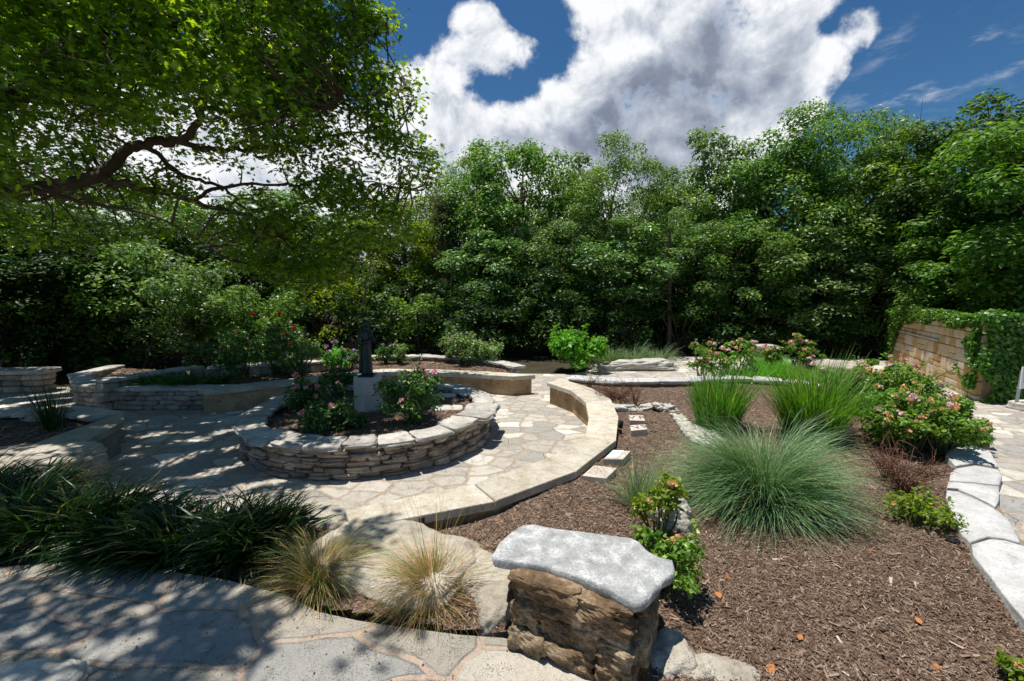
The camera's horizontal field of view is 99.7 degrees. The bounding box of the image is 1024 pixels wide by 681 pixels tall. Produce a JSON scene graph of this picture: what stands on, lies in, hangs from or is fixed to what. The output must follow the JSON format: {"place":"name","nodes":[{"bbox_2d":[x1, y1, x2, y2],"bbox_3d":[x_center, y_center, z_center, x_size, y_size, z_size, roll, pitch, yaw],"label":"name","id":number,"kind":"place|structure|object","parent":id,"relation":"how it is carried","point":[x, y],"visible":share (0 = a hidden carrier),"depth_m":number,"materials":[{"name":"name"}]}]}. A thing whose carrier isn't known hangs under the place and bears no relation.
{"place":"outdoors","nodes":[
{"label":"outdoors","id":0,"kind":"place"},
{"bbox_2d":[0,417,91,446],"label":"bed mulch","id":1,"kind":"object","parent":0,"point":[44,435],"visible":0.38,"depth_m":5.93,"materials":[{"name":"brown wood"}]},
{"bbox_2d":[7,368,95,430],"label":"reed grass","id":2,"kind":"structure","parent":1,"relation":"on","point":[47,423],"depth_m":5.84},
{"bbox_2d":[0,561,595,680],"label":"terrace","id":3,"kind":"structure","parent":0,"point":[36,628],"depth_m":2.39,"materials":[{"name":"stone"}]},
{"bbox_2d":[0,658,92,680],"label":"boulder","id":4,"kind":"object","parent":3,"relation":"on","point":[45,669],"visible":0.99,"depth_m":2.12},
{"bbox_2d":[106,361,510,384],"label":"bed mulch","id":5,"kind":"object","parent":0,"point":[467,367],"visible":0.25,"depth_m":10.58,"materials":[{"name":"brown wood"}]},
{"bbox_2d":[211,327,272,375],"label":"flowering bush","id":6,"kind":"object","parent":5,"relation":"on","point":[242,354],"visible":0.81,"depth_m":9.45,"materials":[{"name":"green plant"}]},
{"bbox_2d":[244,303,304,375],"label":"flowering bush","id":7,"kind":"object","parent":5,"relation":"on","point":[276,339],"visible":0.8,"depth_m":9.52,"materials":[{"name":"green plant"}]},
{"bbox_2d":[272,328,323,376],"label":"flowering bush","id":8,"kind":"object","parent":5,"relation":"on","point":[307,351],"visible":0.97,"depth_m":9.45,"materials":[{"name":"green plant"}]},
{"bbox_2d":[0,309,886,386],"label":"ground","id":9,"kind":"structure","parent":0,"point":[543,361],"depth_m":15.32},
{"bbox_2d":[0,203,92,339],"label":"tree","id":10,"kind":"object","parent":9,"relation":"on","point":[47,268],"visible":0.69,"depth_m":10.77,"materials":[{"name":"green plant"}]},
{"bbox_2d":[0,246,103,371],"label":"shrub","id":11,"kind":"object","parent":9,"relation":"on","point":[8,361],"visible":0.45,"depth_m":10.89,"materials":[{"name":"green plant"}]},
{"bbox_2d":[0,200,124,367],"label":"tree","id":12,"kind":"object","parent":9,"relation":"on","point":[84,253],"visible":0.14,"depth_m":11.71,"materials":[{"name":"green plant"}]},
{"bbox_2d":[0,255,137,373],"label":"shrub","id":13,"kind":"object","parent":9,"relation":"on","point":[71,330],"visible":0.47,"depth_m":11.54,"materials":[{"name":"green plant"}]},
{"bbox_2d":[0,206,174,366],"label":"tree","id":14,"kind":"object","parent":9,"relation":"on","point":[85,268],"visible":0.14,"depth_m":11.94,"materials":[{"name":"green plant"}]},
{"bbox_2d":[10,284,167,368],"bbox_3d":[-12.196,-0.333,12.597,3.605,2.646,3.373,-2,7,-22],"label":"shrub","id":15,"kind":"object","parent":9,"relation":"on","point":[111,360],"visible":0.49,"depth_m":12.16,"materials":[{"name":"green plant"}]},
{"bbox_2d":[6,208,194,360],"bbox_3d":[-13.611,-1.776,14.409,5.844,5.109,5.678,-2,6,-15],"label":"tree","id":16,"kind":"object","parent":9,"relation":"on","point":[160,245],"visible":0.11,"depth_m":13.54,"materials":[{"name":"green plant"}]},
{"bbox_2d":[31,171,224,334],"bbox_3d":[-15.951,-3.243,18.679,7.378,7.206,6.876,-4,7,-30],"label":"tree","id":17,"kind":"object","parent":9,"relation":"on","point":[189,212],"visible":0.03,"depth_m":17.86,"materials":[{"name":"green plant"}]},
{"bbox_2d":[49,236,237,369],"bbox_3d":[-10.826,-1.084,12.991,4.343,4.124,4.262,-3,7,-29],"label":"shrub","id":18,"kind":"object","parent":9,"relation":"on","point":[178,278],"visible":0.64,"depth_m":12.47,"materials":[{"name":"green plant"}]},
{"bbox_2d":[56,203,241,354],"bbox_3d":[-12.775,-2.115,15.822,5.763,5.463,5.544,-3,7,-26],"label":"tree","id":19,"kind":"object","parent":9,"relation":"on","point":[175,253],"visible":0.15,"depth_m":15.04,"materials":[{"name":"green plant"}]},
{"bbox_2d":[124,258,263,364],"bbox_3d":[-9.853,-0.891,13.659,3.622,3.551,3.691,-5,8,-37],"label":"shrub","id":20,"kind":"object","parent":9,"relation":"on","point":[209,276],"visible":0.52,"depth_m":12.91,"materials":[{"name":"green plant"}]},
{"bbox_2d":[142,214,287,348],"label":"tree","id":21,"kind":"object","parent":9,"relation":"on","point":[185,240],"visible":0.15,"depth_m":15.57,"materials":[{"name":"green plant"}]},
{"bbox_2d":[0,0,451,298],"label":"oak tree","id":22,"kind":"object","parent":9,"relation":"on","point":[302,82],"visible":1,"depth_m":6.77,"materials":[{"name":"green plant"}]},
{"bbox_2d":[181,284,304,362],"bbox_3d":[-8.668,-0.531,14.051,3.373,2.740,3.605,-6,9,-44],"label":"shrub","id":23,"kind":"object","parent":9,"relation":"on","point":[240,318],"visible":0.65,"depth_m":13.48,"materials":[{"name":"green plant"}]},
{"bbox_2d":[206,178,351,297],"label":"tree","id":24,"kind":"object","parent":9,"relation":"on","point":[327,220],"visible":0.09,"depth_m":19.56,"materials":[{"name":"green plant"}]},
{"bbox_2d":[276,268,374,357],"bbox_3d":[-7.112,-1.144,16.642,3.559,3.403,3.675,4,7,31],"label":"shrub","id":25,"kind":"object","parent":9,"relation":"on","point":[327,330],"visible":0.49,"depth_m":16.27,"materials":[{"name":"green plant"}]},
{"bbox_2d":[322,272,413,351],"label":"shrub","id":26,"kind":"object","parent":9,"relation":"on","point":[375,329],"visible":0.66,"depth_m":15.81,"materials":[{"name":"green plant"}]},
{"bbox_2d":[345,190,456,342],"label":"tree","id":27,"kind":"object","parent":9,"relation":"on","point":[405,256],"visible":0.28,"depth_m":18.72,"materials":[{"name":"green plant"}]},
{"bbox_2d":[365,291,453,353],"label":"shrub","id":28,"kind":"object","parent":9,"relation":"on","point":[422,308],"visible":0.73,"depth_m":15.81,"materials":[{"name":"green plant"}]},
{"bbox_2d":[410,194,469,319],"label":"tree","id":29,"kind":"object","parent":9,"relation":"on","point":[438,202],"visible":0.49,"depth_m":18.20,"materials":[{"name":"green plant"}]},
{"bbox_2d":[387,177,495,303],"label":"tree","id":30,"kind":"object","parent":9,"relation":"on","point":[413,265],"visible":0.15,"depth_m":19.09,"materials":[{"name":"green plant"}]},
{"bbox_2d":[419,144,531,333],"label":"tree","id":31,"kind":"object","parent":9,"relation":"on","point":[463,162],"visible":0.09,"depth_m":19.92,"materials":[{"name":"green plant"}]},
{"bbox_2d":[441,276,534,354],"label":"shrub","id":32,"kind":"object","parent":9,"relation":"on","point":[462,328],"visible":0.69,"depth_m":15.05,"materials":[{"name":"green plant"}]},
{"bbox_2d":[432,222,562,343],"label":"tree","id":33,"kind":"object","parent":9,"relation":"on","point":[469,265],"visible":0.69,"depth_m":16.24,"materials":[{"name":"green plant"}]},
{"bbox_2d":[439,135,584,327],"bbox_3d":[0.024,-4.261,19.155,6.232,9.222,6.686,0,6,0],"label":"tree","id":34,"kind":"object","parent":9,"relation":"on","point":[529,158],"visible":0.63,"depth_m":17.51,"materials":[{"name":"green plant"}]},
{"bbox_2d":[475,276,576,354],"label":"shrub","id":35,"kind":"object","parent":9,"relation":"on","point":[523,302],"visible":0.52,"depth_m":15.09,"materials":[{"name":"green plant"}]},
{"bbox_2d":[496,203,623,327],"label":"tree","id":36,"kind":"object","parent":9,"relation":"on","point":[569,223],"visible":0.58,"depth_m":16.13,"materials":[{"name":"green plant"}]},
{"bbox_2d":[496,150,632,297],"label":"tree","id":37,"kind":"object","parent":9,"relation":"on","point":[535,198],"visible":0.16,"depth_m":19.90,"materials":[{"name":"green plant"}]},
{"bbox_2d":[517,273,618,355],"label":"shrub","id":38,"kind":"object","parent":9,"relation":"on","point":[577,316],"visible":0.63,"depth_m":15.01,"materials":[{"name":"green plant"}]},
{"bbox_2d":[547,322,607,371],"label":"green shrub","id":39,"kind":"object","parent":9,"relation":"on","point":[569,345],"visible":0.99,"depth_m":12.09,"materials":[{"name":"green plant"}]},
{"bbox_2d":[562,276,654,357],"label":"shrub","id":40,"kind":"object","parent":9,"relation":"on","point":[607,327],"visible":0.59,"depth_m":15.23,"materials":[{"name":"green plant"}]},
{"bbox_2d":[552,127,680,328],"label":"tree","id":41,"kind":"object","parent":9,"relation":"on","point":[599,180],"visible":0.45,"depth_m":16.90,"materials":[{"name":"green plant"}]},
{"bbox_2d":[550,216,688,351],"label":"tree","id":42,"kind":"object","parent":9,"relation":"on","point":[597,259],"visible":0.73,"depth_m":15.56,"materials":[{"name":"green plant"}]},
{"bbox_2d":[634,275,725,352],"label":"shrub","id":43,"kind":"object","parent":9,"relation":"on","point":[691,311],"visible":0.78,"depth_m":16.16,"materials":[{"name":"green plant"}]},
{"bbox_2d":[617,206,746,349],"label":"tree","id":44,"kind":"object","parent":9,"relation":"on","point":[703,230],"visible":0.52,"depth_m":16.14,"materials":[{"name":"green plant"}]},
{"bbox_2d":[639,125,777,341],"bbox_3d":[8.921,-4.546,19.466,5.766,9.697,5.993,-4,7,-32],"label":"tree","id":45,"kind":"object","parent":9,"relation":"on","point":[701,142],"visible":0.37,"depth_m":18.30,"materials":[{"name":"green plant"}]},
{"bbox_2d":[674,272,777,352],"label":"shrub","id":46,"kind":"object","parent":9,"relation":"on","point":[742,315],"visible":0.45,"depth_m":15.78,"materials":[{"name":"green plant"}]},
{"bbox_2d":[672,217,813,350],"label":"tree","id":47,"kind":"object","parent":9,"relation":"on","point":[684,243],"visible":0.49,"depth_m":15.68,"materials":[{"name":"green plant"}]},
{"bbox_2d":[717,272,821,352],"bbox_3d":[9.700,-1.036,16.511,3.585,3.200,3.854,5,8,39],"label":"shrub","id":48,"kind":"object","parent":9,"relation":"on","point":[774,334],"visible":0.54,"depth_m":15.70,"materials":[{"name":"green plant"}]},
{"bbox_2d":[684,114,856,337],"bbox_3d":[10.756,-4.242,18.573,6.686,9.311,6.232,-2,7,-21],"label":"tree","id":49,"kind":"object","parent":9,"relation":"on","point":[820,190],"visible":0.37,"depth_m":16.82,"materials":[{"name":"green plant"}]},
{"bbox_2d":[723,219,881,352],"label":"tree","id":50,"kind":"object","parent":9,"relation":"on","point":[796,318],"visible":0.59,"depth_m":15.07,"materials":[{"name":"green plant"}]},
{"bbox_2d":[757,272,863,352],"bbox_3d":[11.123,-1.031,16.469,3.854,3.200,3.585,4,7,32],"label":"shrub","id":51,"kind":"object","parent":9,"relation":"on","point":[842,323],"visible":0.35,"depth_m":15.31,"materials":[{"name":"green plant"}]},
{"bbox_2d":[721,96,924,321],"bbox_3d":[11.972,-4.464,17.701,6.974,10.007,6.830,-1,6,-9],"label":"tree","id":52,"kind":"object","parent":9,"relation":"on","point":[858,128],"visible":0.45,"depth_m":15.74,"materials":[{"name":"green plant"}]},
{"bbox_2d":[785,265,901,353],"bbox_3d":[12.366,-1.111,16.225,3.585,3.429,3.854,3,7,24],"label":"shrub","id":53,"kind":"object","parent":9,"relation":"on","point":[881,308],"visible":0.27,"depth_m":15.35,"materials":[{"name":"green plant"}]},
{"bbox_2d":[789,210,931,353],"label":"tree","id":54,"kind":"object","parent":9,"relation":"on","point":[876,277],"visible":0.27,"depth_m":14.96,"materials":[{"name":"green plant"}]},
{"bbox_2d":[788,102,962,268],"bbox_3d":[14.618,-4.431,18.123,5.722,9.778,6.098,0,6,2],"label":"tree","id":55,"kind":"object","parent":9,"relation":"on","point":[902,124],"visible":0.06,"depth_m":16.74,"materials":[{"name":"green plant"}]},
{"bbox_2d":[832,91,1023,299],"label":"tree","id":56,"kind":"object","parent":9,"relation":"on","point":[875,231],"visible":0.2,"depth_m":13.97,"materials":[{"name":"green plant"}]},
{"bbox_2d":[858,86,1023,310],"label":"tree","id":57,"kind":"object","parent":9,"relation":"on","point":[921,140],"visible":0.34,"depth_m":13.07,"materials":[{"name":"green plant"}]},
{"bbox_2d":[883,215,1023,322],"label":"tree","id":58,"kind":"object","parent":9,"relation":"on","point":[930,302],"visible":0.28,"depth_m":12.52,"materials":[{"name":"green plant"}]},
{"bbox_2d":[895,115,1023,312],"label":"tree","id":59,"kind":"object","parent":9,"relation":"on","point":[966,255],"visible":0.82,"depth_m":10.95,"materials":[{"name":"green plant"}]},
{"bbox_2d":[908,261,1023,359],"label":"shrub","id":60,"kind":"object","parent":9,"relation":"on","point":[1003,298],"visible":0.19,"depth_m":10.96,"materials":[{"name":"green plant"}]},
{"bbox_2d":[0,357,1023,512],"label":"patio","id":61,"kind":"structure","parent":0,"point":[193,443],"depth_m":6.23,"materials":[{"name":"stone"}]},
{"bbox_2d":[0,367,61,392],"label":"stone wall","id":62,"kind":"structure","parent":61,"relation":"on","point":[19,376],"depth_m":9.65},
{"bbox_2d":[34,412,123,459],"bbox_3d":[-5.593,1.380,5.654,0.568,0.473,1.896,-2,6,-20],"label":"stone bench","id":63,"kind":"object","parent":61,"relation":"on","point":[105,432],"visible":0.31,"depth_m":5.71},
{"bbox_2d":[76,451,112,488],"bbox_3d":[-5.024,1.501,4.822,0.762,0.422,0.539,-3,7,-24],"label":"boulder","id":64,"kind":"object","parent":61,"relation":"on","point":[103,458],"visible":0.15,"depth_m":4.88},
{"bbox_2d":[0,441,106,466],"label":"boulder","id":65,"kind":"object","parent":64,"relation":"on","point":[58,449],"visible":0.59,"depth_m":4.79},
{"bbox_2d":[67,365,232,409],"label":"stone wall","id":66,"kind":"structure","parent":61,"relation":"on","point":[160,397],"depth_m":8.24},
{"bbox_2d":[92,359,326,409],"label":"stone wall","id":67,"kind":"structure","parent":61,"relation":"on","point":[105,396],"depth_m":8.93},
{"bbox_2d":[296,498,366,530],"bbox_3d":[-1.622,1.651,3.832,0.782,0.325,0.547,1,6,7],"label":"boulder","id":68,"kind":"object","parent":61,"relation":"on","point":[338,506],"visible":0.18,"depth_m":3.83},
{"bbox_2d":[198,369,534,411],"bbox_3d":[-2.867,0.980,9.530,6.581,0.443,1.695,-1,6,-14],"label":"curved bench","id":69,"kind":"object","parent":61,"relation":"on","point":[239,396],"visible":0.58,"depth_m":9.37,"materials":[{"name":"stone"}]},
{"bbox_2d":[234,381,500,479],"bbox_3d":[-2.156,1.243,6.929,3.947,0.476,3.904,0,6,0],"label":"round planter","id":70,"kind":"object","parent":61,"relation":"on","point":[280,452],"visible":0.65,"depth_m":5.37,"materials":[{"name":"stone"}]},
{"bbox_2d":[266,388,472,437],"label":"planter mulch","id":71,"kind":"object","parent":70,"relation":"in","point":[361,429],"visible":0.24,"depth_m":6.35,"materials":[{"name":"brown wood"}]},
{"bbox_2d":[292,381,357,435],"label":"rose bush","id":72,"kind":"object","parent":71,"relation":"on","point":[310,416],"visible":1,"depth_m":5.73,"materials":[{"name":"green plant"}]},
{"bbox_2d":[372,353,443,424],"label":"rose bush","id":73,"kind":"object","parent":71,"relation":"on","point":[417,388],"visible":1,"depth_m":6.00,"materials":[{"name":"green plant"}]},
{"bbox_2d":[345,380,617,529],"bbox_3d":[0.543,1.367,5.915,1.818,0.443,6.196,2,7,22],"label":"curved bench","id":74,"kind":"object","parent":61,"relation":"on","point":[492,496],"visible":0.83,"depth_m":4.10,"materials":[{"name":"stone"}]},
{"bbox_2d":[568,375,995,449],"bbox_3d":[4.422,1.099,8.345,6.217,0.478,2.803,5,8,39],"label":"stone edging","id":75,"kind":"object","parent":61,"relation":"on","point":[660,382],"visible":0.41,"depth_m":8.89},
{"bbox_2d":[888,319,998,400],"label":"garden wall","id":76,"kind":"structure","parent":61,"relation":"on","point":[937,346],"depth_m":10.71,"materials":[{"name":"stone"}]},
{"bbox_2d":[883,304,1016,360],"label":"ivy","id":77,"kind":"object","parent":76,"relation":"attached to","point":[923,315],"visible":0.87,"depth_m":11.77,"materials":[{"name":"green plant"}]},
{"bbox_2d":[950,311,1023,403],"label":"ivy","id":78,"kind":"object","parent":76,"relation":"attached to","point":[1001,362],"visible":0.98,"depth_m":8.66,"materials":[{"name":"green plant"}]},
{"bbox_2d":[944,441,1023,631],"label":"slab edging","id":79,"kind":"object","parent":61,"relation":"on","point":[993,539],"visible":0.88,"depth_m":3.37,"materials":[{"name":"stone"}]},
{"bbox_2d":[1,0,1023,297],"label":"sky","id":80,"kind":"structure","parent":0,"point":[557,74],"materials":[{"name":"blue"}]},
{"bbox_2d":[675,357,774,434],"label":"ornamental grass","id":81,"kind":"object","parent":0,"point":[712,397],"depth_m":5.89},
{"bbox_2d":[731,344,908,444],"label":"ornamental grass","id":82,"kind":"object","parent":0,"point":[830,397],"depth_m":5.47,"materials":[{"name":"plant"}]},
{"bbox_2d":[988,443,1023,540],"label":"path","id":83,"kind":"structure","parent":0,"point":[1009,459],"depth_m":4.32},
{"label":"soil","id":84,"kind":"structure","parent":0,"visible":0},
{"bbox_2d":[342,529,507,660],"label":"feather grass","id":85,"kind":"object","parent":84,"relation":"on","point":[415,569],"depth_m":2.64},
{"bbox_2d":[459,549,509,597],"bbox_3d":[-0.237,1.609,2.913,0.578,0.201,0.397,4,7,34],"label":"boulder","id":86,"kind":"object","parent":84,"relation":"on","point":[480,578],"visible":0.17,"depth_m":2.83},
{"bbox_2d":[288,382,1023,680],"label":"mulch bed","id":87,"kind":"object","parent":84,"relation":"on","point":[531,510],"visible":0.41,"depth_m":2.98,"materials":[{"name":"brown wood"}]},
{"bbox_2d":[492,525,674,680],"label":"stone bench","id":88,"kind":"object","parent":87,"relation":"on","point":[585,605],"visible":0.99,"depth_m":2.23,"materials":[{"name":"stone"}]},
{"bbox_2d":[574,433,698,508],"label":"ornamental grass","id":89,"kind":"object","parent":87,"relation":"on","point":[634,483],"depth_m":3.84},
{"bbox_2d":[629,468,688,543],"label":"rose bush","id":90,"kind":"object","parent":87,"relation":"on","point":[671,487],"visible":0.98,"depth_m":3.17,"materials":[{"name":"green plant"}]},
{"bbox_2d":[627,518,708,599],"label":"rose bush","id":91,"kind":"object","parent":87,"relation":"on","point":[676,548],"visible":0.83,"depth_m":2.61,"materials":[{"name":"green plant"}]},
{"bbox_2d":[651,627,697,677],"bbox_3d":[0.790,1.677,2.230,0.329,0.239,0.274,-1,6,-11],"label":"boulder","id":92,"kind":"object","parent":87,"relation":"on","point":[672,653],"visible":0.59,"depth_m":2.18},
{"bbox_2d":[699,652,761,680],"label":"boulder","id":93,"kind":"object","parent":87,"relation":"on","point":[728,668],"visible":0.7,"depth_m":2.14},
{"bbox_2d":[642,399,909,564],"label":"ornamental grass","id":94,"kind":"object","parent":87,"relation":"on","point":[781,485],"depth_m":3.64,"materials":[{"name":"plant"}]},
{"bbox_2d":[833,355,929,408],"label":"flowering bush","id":95,"kind":"object","parent":87,"relation":"on","point":[898,374],"visible":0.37,"depth_m":6.49,"materials":[{"name":"green plant"}]},
{"bbox_2d":[854,370,919,441],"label":"flowering bush","id":96,"kind":"object","parent":87,"relation":"on","point":[901,403],"visible":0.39,"depth_m":5.47,"materials":[{"name":"green plant"}]},
{"bbox_2d":[849,421,959,494],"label":"dead shrub","id":97,"kind":"object","parent":87,"relation":"on","point":[902,484],"visible":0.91,"depth_m":4.08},
{"bbox_2d":[855,394,961,455],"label":"flowering bush","id":98,"kind":"object","parent":87,"relation":"on","point":[896,427],"visible":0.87,"depth_m":5.01,"materials":[{"name":"green plant"}]},
{"bbox_2d":[872,481,968,531],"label":"shrub","id":99,"kind":"object","parent":87,"relation":"on","point":[924,505],"visible":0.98,"depth_m":3.50,"materials":[{"name":"green plant"}]},
{"bbox_2d":[899,400,992,456],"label":"flowering bush","id":100,"kind":"object","parent":87,"relation":"on","point":[970,434],"visible":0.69,"depth_m":4.85,"materials":[{"name":"green plant"}]},
{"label":"soil","id":101,"kind":"structure","parent":0,"visible":0},
{"bbox_2d":[0,530,475,635],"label":"planting strip","id":102,"kind":"object","parent":101,"relation":"on","point":[248,579],"visible":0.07,"depth_m":2.98,"materials":[{"name":"brown soil"}]},
{"bbox_2d":[0,448,114,551],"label":"mondo grass","id":103,"kind":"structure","parent":102,"relation":"on","point":[41,479],"depth_m":3.69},
{"bbox_2d":[0,464,164,580],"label":"mondo grass","id":104,"kind":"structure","parent":102,"relation":"on","point":[20,525],"depth_m":3.26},
{"bbox_2d":[0,462,195,572],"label":"mondo grass","id":105,"kind":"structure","parent":102,"relation":"on","point":[80,491],"depth_m":3.43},
{"bbox_2d":[0,482,225,589],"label":"mondo grass","id":106,"kind":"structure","parent":102,"relation":"on","point":[88,542],"depth_m":3.04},
{"bbox_2d":[48,487,250,599],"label":"mondo grass","id":107,"kind":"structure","parent":102,"relation":"on","point":[150,559],"depth_m":3.05,"materials":[{"name":"plant"}]},
{"bbox_2d":[146,473,318,584],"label":"mondo grass","id":108,"kind":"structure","parent":102,"relation":"on","point":[268,513],"depth_m":3.25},
{"bbox_2d":[159,478,344,593],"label":"mondo grass","id":109,"kind":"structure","parent":102,"relation":"on","point":[242,555],"depth_m":3.08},
{"bbox_2d":[225,511,398,632],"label":"feather grass","id":110,"kind":"object","parent":101,"relation":"on","point":[311,574],"depth_m":2.84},
{"bbox_2d":[306,519,480,620],"bbox_3d":[-0.844,1.586,3.090,1.223,0.274,0.810,3,7,26],"label":"boulder","id":111,"kind":"object","parent":101,"relation":"on","point":[402,528],"visible":0.43,"depth_m":2.91,"materials":[{"name":"stone"}]},
{"bbox_2d":[474,579,511,638],"bbox_3d":[-0.050,1.639,2.614,0.371,0.262,0.337,-2,6,-17],"label":"boulder","id":112,"kind":"object","parent":101,"relation":"on","point":[490,599],"visible":0.49,"depth_m":2.50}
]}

